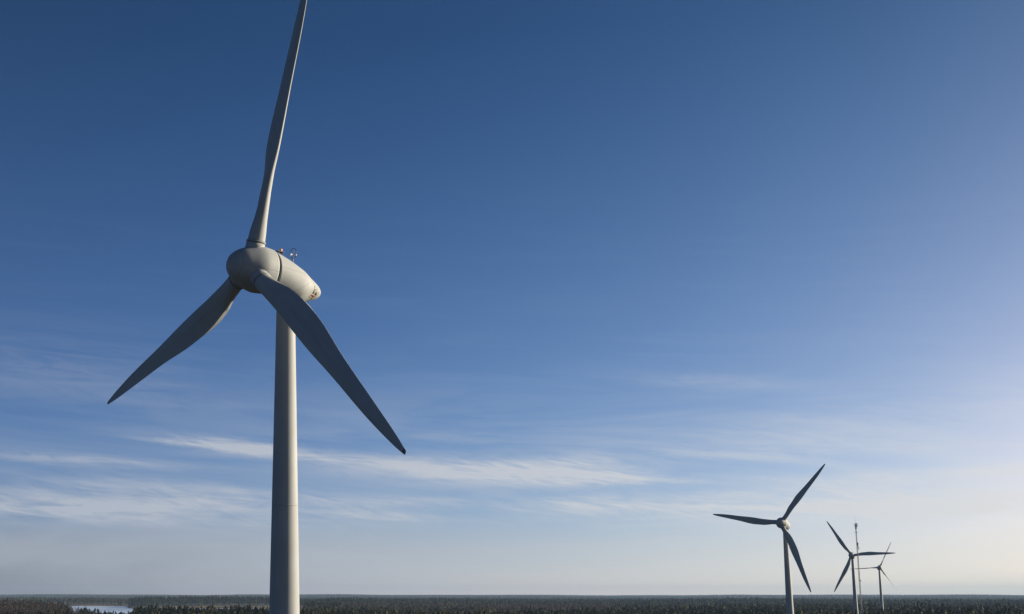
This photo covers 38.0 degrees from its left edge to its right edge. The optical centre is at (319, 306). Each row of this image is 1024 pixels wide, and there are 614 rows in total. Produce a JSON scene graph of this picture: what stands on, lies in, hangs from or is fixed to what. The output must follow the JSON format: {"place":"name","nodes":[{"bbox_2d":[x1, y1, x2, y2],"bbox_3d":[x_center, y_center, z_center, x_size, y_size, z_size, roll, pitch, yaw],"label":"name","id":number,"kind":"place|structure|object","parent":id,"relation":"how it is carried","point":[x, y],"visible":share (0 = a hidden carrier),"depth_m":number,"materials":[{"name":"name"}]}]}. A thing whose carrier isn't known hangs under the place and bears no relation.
{"place":"outdoors","nodes":[
{"label":"outdoors","id":0,"kind":"place"},
{"bbox_2d":[69,606,268,613],"bbox_3d":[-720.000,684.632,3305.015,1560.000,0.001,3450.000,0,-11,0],"label":"lake","id":1,"kind":"structure","parent":0,"point":[119,609],"depth_m":3721.16,"materials":[{"name":"liquid"}]},
{"bbox_2d":[0,0,1023,595],"label":"sky","id":2,"kind":"structure","parent":0,"point":[611,279],"materials":[{"name":"blue"}]},
{"bbox_2d":[49,595,998,607],"bbox_3d":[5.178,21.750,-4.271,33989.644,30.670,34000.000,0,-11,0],"label":"ground","id":3,"kind":"structure","parent":0,"point":[170,605],"depth_m":3873.10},
{"bbox_2d":[70,604,302,610],"bbox_3d":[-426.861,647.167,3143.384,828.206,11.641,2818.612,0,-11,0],"label":"reed bed","id":4,"kind":"object","parent":3,"relation":"on","point":[242,606],"visible":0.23,"depth_m":3809.75,"materials":[{"name":"plant"}]},
{"bbox_2d":[107,0,405,613],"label":"wind turbine","id":5,"kind":"object","parent":3,"relation":"on","point":[286,288],"visible":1,"depth_m":161.74,"materials":[{"name":"paint"}]},
{"bbox_2d":[0,594,1023,613],"bbox_3d":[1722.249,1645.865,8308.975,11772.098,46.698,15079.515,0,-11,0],"label":"conifer forest","id":6,"kind":"object","parent":3,"relation":"on","point":[727,604],"visible":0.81,"depth_m":3405.99,"materials":[{"name":"green plant"}]},
{"bbox_2d":[713,464,824,613],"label":"wind turbine","id":7,"kind":"object","parent":3,"relation":"on","point":[782,524],"visible":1,"depth_m":697.45,"materials":[{"name":"paint"}]},
{"bbox_2d":[855,522,863,613],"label":"antenna mast","id":8,"kind":"object","parent":3,"relation":"on","point":[862,611],"visible":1,"depth_m":1131.98,"materials":[{"name":"metal"}]},
{"bbox_2d":[827,522,893,613],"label":"wind turbine","id":9,"kind":"object","parent":3,"relation":"on","point":[851,555],"visible":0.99,"depth_m":1251.96,"materials":[{"name":"paint"}]},
{"bbox_2d":[855,543,895,609],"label":"wind turbine","id":10,"kind":"object","parent":3,"relation":"on","point":[879,567],"visible":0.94,"depth_m":1771.98,"materials":[{"name":"paint"}]}
]}

